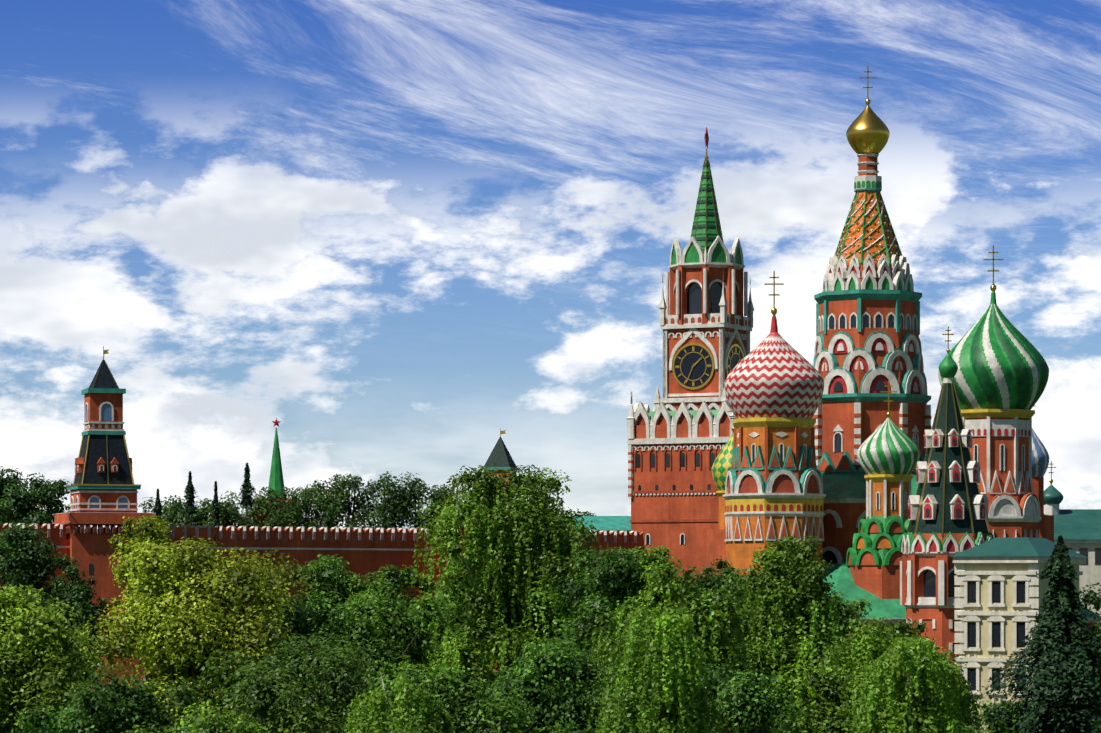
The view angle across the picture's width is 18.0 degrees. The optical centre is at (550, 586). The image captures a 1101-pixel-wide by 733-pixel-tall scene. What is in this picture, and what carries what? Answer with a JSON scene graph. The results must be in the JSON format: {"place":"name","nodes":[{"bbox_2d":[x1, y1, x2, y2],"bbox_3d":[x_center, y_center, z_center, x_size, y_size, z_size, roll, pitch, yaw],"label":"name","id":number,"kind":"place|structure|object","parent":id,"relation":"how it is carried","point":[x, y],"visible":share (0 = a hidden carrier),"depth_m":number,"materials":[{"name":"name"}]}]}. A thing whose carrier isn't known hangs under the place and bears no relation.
{"place":"outdoors","nodes":[
{"label":"outdoors","id":0,"kind":"place"},
{"bbox_2d":[52,346,155,690],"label":"tower","id":1,"kind":"structure","parent":0,"point":[103,488],"depth_m":395.35,"materials":[{"name":"red brick"}]},
{"bbox_2d":[254,418,291,530],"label":"spire with star","id":2,"kind":"structure","parent":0,"point":[276,481],"depth_m":717.55,"materials":[{"name":"green metal"}]},
{"bbox_2d":[0,523,642,704],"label":"fortress wall","id":3,"kind":"structure","parent":0,"point":[362,552],"depth_m":414.40,"materials":[{"name":"red brick"}]},
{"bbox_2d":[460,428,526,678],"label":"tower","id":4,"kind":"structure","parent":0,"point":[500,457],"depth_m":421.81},
{"bbox_2d":[0,0,1100,538],"label":"sky","id":5,"kind":"structure","parent":0,"point":[399,235],"materials":[{"name":"blue"}]},
{"bbox_2d":[63,704,1096,732],"bbox_3d":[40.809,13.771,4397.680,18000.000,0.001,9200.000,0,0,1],"label":"ground","id":6,"kind":"structure","parent":0,"point":[343,732],"depth_m":355.07,"materials":[{"name":"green plant"}]},
{"bbox_2d":[0,466,52,530],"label":"dark tree","id":7,"kind":"object","parent":6,"relation":"on","point":[6,516],"visible":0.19,"depth_m":427.17,"materials":[{"name":"green plant"}]},
{"bbox_2d":[0,479,78,534],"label":"dark tree","id":8,"kind":"object","parent":6,"relation":"on","point":[45,493],"visible":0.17,"depth_m":421.79,"materials":[{"name":"green plant"}]},
{"bbox_2d":[0,523,79,611],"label":"dark tree","id":9,"kind":"object","parent":6,"relation":"on","point":[24,562],"visible":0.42,"depth_m":336.52,"materials":[{"name":"green plant"}]},
{"bbox_2d":[0,584,109,732],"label":"broad tree","id":10,"kind":"object","parent":6,"relation":"on","point":[41,661],"visible":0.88,"depth_m":145.75,"materials":[{"name":"green plant"}]},
{"bbox_2d":[27,564,118,692],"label":"dark tree","id":11,"kind":"object","parent":6,"relation":"on","point":[75,592],"visible":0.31,"depth_m":327.23,"materials":[{"name":"green plant"}]},
{"bbox_2d":[15,666,184,732],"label":"broad tree","id":12,"kind":"object","parent":6,"relation":"on","point":[113,707],"visible":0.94,"depth_m":137.17,"materials":[{"name":"green plant"}]},
{"bbox_2d":[107,515,186,691],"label":"broad tree","id":13,"kind":"object","parent":6,"relation":"on","point":[157,533],"visible":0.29,"depth_m":342.23,"materials":[{"name":"green plant"}]},
{"bbox_2d":[122,511,172,536],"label":"dark tree","id":14,"kind":"object","parent":6,"relation":"on","point":[166,524],"visible":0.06,"depth_m":597.66,"materials":[{"name":"green plant"}]},
{"bbox_2d":[152,489,163,520],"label":"spruce tree","id":15,"kind":"object","parent":6,"relation":"on","point":[158,507],"visible":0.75,"depth_m":588.34,"materials":[{"name":"green plant"}]},
{"bbox_2d":[138,495,203,528],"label":"dark tree","id":16,"kind":"object","parent":6,"relation":"on","point":[173,509],"visible":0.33,"depth_m":602.05,"materials":[{"name":"green plant"}]},
{"bbox_2d":[176,471,202,526],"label":"spruce tree","id":17,"kind":"object","parent":6,"relation":"on","point":[189,491],"visible":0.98,"depth_m":588.17,"materials":[{"name":"green plant"}]},
{"bbox_2d":[171,508,210,536],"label":"dark tree","id":18,"kind":"object","parent":6,"relation":"on","point":[187,523],"visible":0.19,"depth_m":598.14,"materials":[{"name":"green plant"}]},
{"bbox_2d":[121,699,269,732],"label":"broad tree","id":19,"kind":"object","parent":6,"relation":"on","point":[213,725],"visible":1,"depth_m":128.22,"materials":[{"name":"green plant"}]},
{"bbox_2d":[75,536,336,731],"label":"broad tree","id":20,"kind":"object","parent":6,"relation":"on","point":[181,633],"visible":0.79,"depth_m":210.71,"materials":[{"name":"green plant"}]},
{"bbox_2d":[186,498,231,535],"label":"dark tree","id":21,"kind":"object","parent":6,"relation":"on","point":[202,513],"visible":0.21,"depth_m":602.77,"materials":[{"name":"green plant"}]},
{"bbox_2d":[209,481,221,526],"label":"spruce tree","id":22,"kind":"object","parent":6,"relation":"on","point":[215,511],"visible":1,"depth_m":588.25,"materials":[{"name":"green plant"}]},
{"bbox_2d":[201,503,243,536],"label":"dark tree","id":23,"kind":"object","parent":6,"relation":"on","point":[226,517],"visible":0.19,"depth_m":597.62,"materials":[{"name":"green plant"}]},
{"bbox_2d":[200,491,260,535],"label":"dark tree","id":24,"kind":"object","parent":6,"relation":"on","point":[227,502],"visible":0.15,"depth_m":602.53,"materials":[{"name":"green plant"}]},
{"bbox_2d":[236,463,257,526],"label":"spruce tree","id":25,"kind":"object","parent":6,"relation":"on","point":[246,495],"visible":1,"depth_m":588.02,"materials":[{"name":"green plant"}]},
{"bbox_2d":[231,495,281,537],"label":"dark tree","id":26,"kind":"object","parent":6,"relation":"on","point":[252,519],"visible":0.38,"depth_m":597.66,"materials":[{"name":"green plant"}]},
{"bbox_2d":[161,630,386,732],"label":"broad tree","id":27,"kind":"object","parent":6,"relation":"on","point":[272,701],"visible":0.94,"depth_m":146.28,"materials":[{"name":"green plant"}]},
{"bbox_2d":[254,486,313,534],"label":"dark tree","id":28,"kind":"object","parent":6,"relation":"on","point":[283,519],"visible":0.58,"depth_m":596.30,"materials":[{"name":"green plant"}]},
{"bbox_2d":[246,595,330,663],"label":"broad tree","id":29,"kind":"object","parent":6,"relation":"on","point":[297,610],"visible":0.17,"depth_m":326.22,"materials":[{"name":"green plant"}]},
{"bbox_2d":[254,554,372,649],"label":"broad tree","id":30,"kind":"object","parent":6,"relation":"on","point":[332,572],"visible":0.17,"depth_m":335.88,"materials":[{"name":"green plant"}]},
{"bbox_2d":[285,480,346,534],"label":"dark tree","id":31,"kind":"object","parent":6,"relation":"on","point":[319,499],"visible":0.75,"depth_m":596.44,"materials":[{"name":"green plant"}]},
{"bbox_2d":[308,473,379,537],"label":"dark tree","id":32,"kind":"object","parent":6,"relation":"on","point":[342,496],"visible":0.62,"depth_m":597.28,"materials":[{"name":"green plant"}]},
{"bbox_2d":[269,590,457,731],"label":"broad tree","id":33,"kind":"object","parent":6,"relation":"on","point":[385,630],"visible":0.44,"depth_m":220.74,"materials":[{"name":"green plant"}]},
{"bbox_2d":[347,471,420,538],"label":"dark tree","id":34,"kind":"object","parent":6,"relation":"on","point":[383,518],"visible":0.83,"depth_m":595.48,"materials":[{"name":"green plant"}]},
{"bbox_2d":[338,564,445,667],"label":"broad tree","id":35,"kind":"object","parent":6,"relation":"on","point":[393,581],"visible":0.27,"depth_m":332.73,"materials":[{"name":"green plant"}]},
{"bbox_2d":[344,654,456,732],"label":"birch tree","id":36,"kind":"object","parent":6,"relation":"on","point":[401,720],"visible":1,"depth_m":117.80,"materials":[{"name":"green plant"}]},
{"bbox_2d":[380,477,458,529],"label":"dark tree","id":37,"kind":"object","parent":6,"relation":"on","point":[416,519],"visible":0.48,"depth_m":596.71,"materials":[{"name":"green plant"}]},
{"bbox_2d":[335,663,540,732],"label":"broad tree","id":38,"kind":"object","parent":6,"relation":"on","point":[462,708],"visible":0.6,"depth_m":137.49,"materials":[{"name":"green plant"}]},
{"bbox_2d":[414,488,463,529],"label":"dark tree","id":39,"kind":"object","parent":6,"relation":"on","point":[421,520],"visible":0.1,"depth_m":597.33,"materials":[{"name":"green plant"}]},
{"bbox_2d":[412,579,475,656],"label":"broad tree","id":40,"kind":"object","parent":6,"relation":"on","point":[440,636],"visible":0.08,"depth_m":336.83,"materials":[{"name":"green plant"}]},
{"bbox_2d":[405,464,607,713],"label":"birch tree","id":41,"kind":"object","parent":6,"relation":"on","point":[510,605],"visible":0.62,"depth_m":239.68,"materials":[{"name":"green plant"}]},
{"bbox_2d":[471,636,659,732],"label":"broad tree","id":42,"kind":"object","parent":6,"relation":"on","point":[568,714],"visible":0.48,"depth_m":146.95,"materials":[{"name":"green plant"}]},
{"bbox_2d":[580,511,596,515],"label":"dark tree","id":43,"kind":"object","parent":6,"relation":"on","point":[584,513],"depth_m":597.56,"materials":[{"name":"green plant"}]},
{"bbox_2d":[553,546,654,706],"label":"broad tree","id":44,"kind":"object","parent":6,"relation":"on","point":[615,577],"visible":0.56,"depth_m":231.73,"materials":[{"name":"green plant"}]},
{"bbox_2d":[586,606,722,732],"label":"birch tree","id":45,"kind":"object","parent":6,"relation":"on","point":[667,706],"visible":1,"depth_m":122.50,"materials":[{"name":"green plant"}]},
{"bbox_2d":[629,546,683,605],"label":"broad tree","id":46,"kind":"object","parent":6,"relation":"on","point":[656,555],"visible":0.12,"depth_m":326.08,"materials":[{"name":"green plant"}]},
{"bbox_2d":[599,712,734,732],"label":"broad tree","id":47,"kind":"object","parent":6,"relation":"on","point":[722,726],"visible":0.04,"depth_m":129.18,"materials":[{"name":"green plant"}]},
{"bbox_2d":[584,562,756,716],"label":"birch tree","id":48,"kind":"object","parent":6,"relation":"on","point":[712,626],"visible":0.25,"depth_m":211.14,"materials":[{"name":"green plant"}]},
{"bbox_2d":[626,127,753,581],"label":"clock tower","id":49,"kind":"structure","parent":6,"relation":"on","point":[679,436],"depth_m":443.41,"materials":[{"name":"red brick"}]},
{"bbox_2d":[652,569,764,673],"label":"broad tree","id":50,"kind":"object","parent":6,"relation":"on","point":[705,582],"visible":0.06,"depth_m":227.00,"materials":[{"name":"green plant"}]},
{"bbox_2d":[695,555,745,602],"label":"broad tree","id":51,"kind":"object","parent":6,"relation":"on","point":[725,572],"visible":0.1,"depth_m":321.88,"materials":[{"name":"green plant"}]},
{"bbox_2d":[661,663,803,732],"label":"broad tree","id":52,"kind":"object","parent":6,"relation":"on","point":[745,707],"visible":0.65,"depth_m":135.06,"materials":[{"name":"green plant"}]},
{"bbox_2d":[721,535,859,732],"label":"birch tree","id":53,"kind":"object","parent":6,"relation":"on","point":[787,619],"visible":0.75,"depth_m":216.20,"materials":[{"name":"green plant"}]},
{"bbox_2d":[768,663,871,732],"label":"birch tree","id":54,"kind":"object","parent":6,"relation":"on","point":[826,690],"visible":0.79,"depth_m":146.65,"materials":[{"name":"green plant"}]},
{"bbox_2d":[811,582,871,639],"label":"broad tree","id":55,"kind":"object","parent":6,"relation":"on","point":[845,610],"visible":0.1,"depth_m":297.13,"materials":[{"name":"green plant"}]},
{"bbox_2d":[816,616,906,706],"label":"birch tree","id":56,"kind":"object","parent":6,"relation":"on","point":[862,648],"visible":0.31,"depth_m":196.92,"materials":[{"name":"green plant"}]},
{"bbox_2d":[849,634,965,732],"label":"birch tree","id":57,"kind":"object","parent":6,"relation":"on","point":[901,689],"visible":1,"depth_m":126.96,"materials":[{"name":"green plant"}]},
{"bbox_2d":[883,620,932,650],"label":"broad tree","id":58,"kind":"object","parent":6,"relation":"on","point":[912,630],"visible":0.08,"depth_m":287.40,"materials":[{"name":"green plant"}]},
{"bbox_2d":[923,645,983,731],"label":"birch tree","id":59,"kind":"object","parent":6,"relation":"on","point":[966,697],"visible":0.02,"depth_m":206.95,"materials":[{"name":"green plant"}]},
{"bbox_2d":[955,721,991,732],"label":"broad tree","id":60,"kind":"object","parent":6,"relation":"on","point":[973,731],"visible":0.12,"depth_m":135.73,"materials":[{"name":"green plant"}]},
{"bbox_2d":[977,699,1040,732],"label":"broad tree","id":61,"kind":"object","parent":6,"relation":"on","point":[1004,726],"visible":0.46,"depth_m":276.51,"materials":[{"name":"green plant"}]},
{"bbox_2d":[968,535,1100,732],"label":"spruce tree","id":62,"kind":"object","parent":6,"relation":"on","point":[1060,688],"visible":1,"depth_m":131.97,"materials":[{"name":"green plant"}]},
{"bbox_2d":[1074,582,1100,732],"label":"dark tree","id":63,"kind":"object","parent":6,"relation":"on","point":[1093,600],"visible":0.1,"depth_m":167.82,"materials":[{"name":"green plant"}]},
{"bbox_2d":[565,516,630,531],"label":"roof","id":64,"kind":"structure","parent":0,"point":[611,523],"depth_m":522.47,"materials":[{"name":"teal paint"}]},
{"bbox_2d":[707,411,736,578],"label":"church tower","id":65,"kind":"structure","parent":0,"point":[716,541],"depth_m":363.94,"materials":[{"name":"brick"}]},
{"bbox_2d":[723,271,825,585],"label":"church tower","id":66,"kind":"structure","parent":0,"point":[774,385],"depth_m":350.75,"materials":[{"name":"brick"}]},
{"bbox_2d":[811,66,931,468],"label":"church tower","id":67,"kind":"structure","parent":0,"point":[867,341],"depth_m":363.66,"materials":[{"name":"red brick"}]},
{"bbox_2d":[846,380,920,598],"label":"church tower","id":68,"kind":"structure","parent":0,"point":[888,454],"depth_m":349.40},
{"bbox_2d":[694,452,1100,717],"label":"st basil galleries","id":69,"kind":"object","parent":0,"point":[844,499],"visible":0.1,"depth_m":356.64,"materials":[{"name":"red brick"}]},
{"bbox_2d":[900,327,993,665],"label":"church tower","id":70,"kind":"structure","parent":0,"point":[948,502],"depth_m":332.97,"materials":[{"name":"red brick"}]},
{"bbox_2d":[938,245,1048,537],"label":"tower","id":71,"kind":"structure","parent":0,"point":[1000,379],"depth_m":354.01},
{"bbox_2d":[950,537,1087,732],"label":"cream building","id":72,"kind":"structure","parent":0,"point":[999,591],"depth_m":297.79,"materials":[{"name":"paint"}]},
{"bbox_2d":[1032,406,1053,541],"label":"church tower","id":73,"kind":"structure","parent":0,"point":[1040,459],"depth_m":368.37,"materials":[{"name":"red brick"}]},
{"bbox_2d":[1044,461,1100,631],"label":"building","id":74,"kind":"structure","parent":0,"point":[1079,530],"depth_m":419.43,"materials":[{"name":"beige"}]}
]}

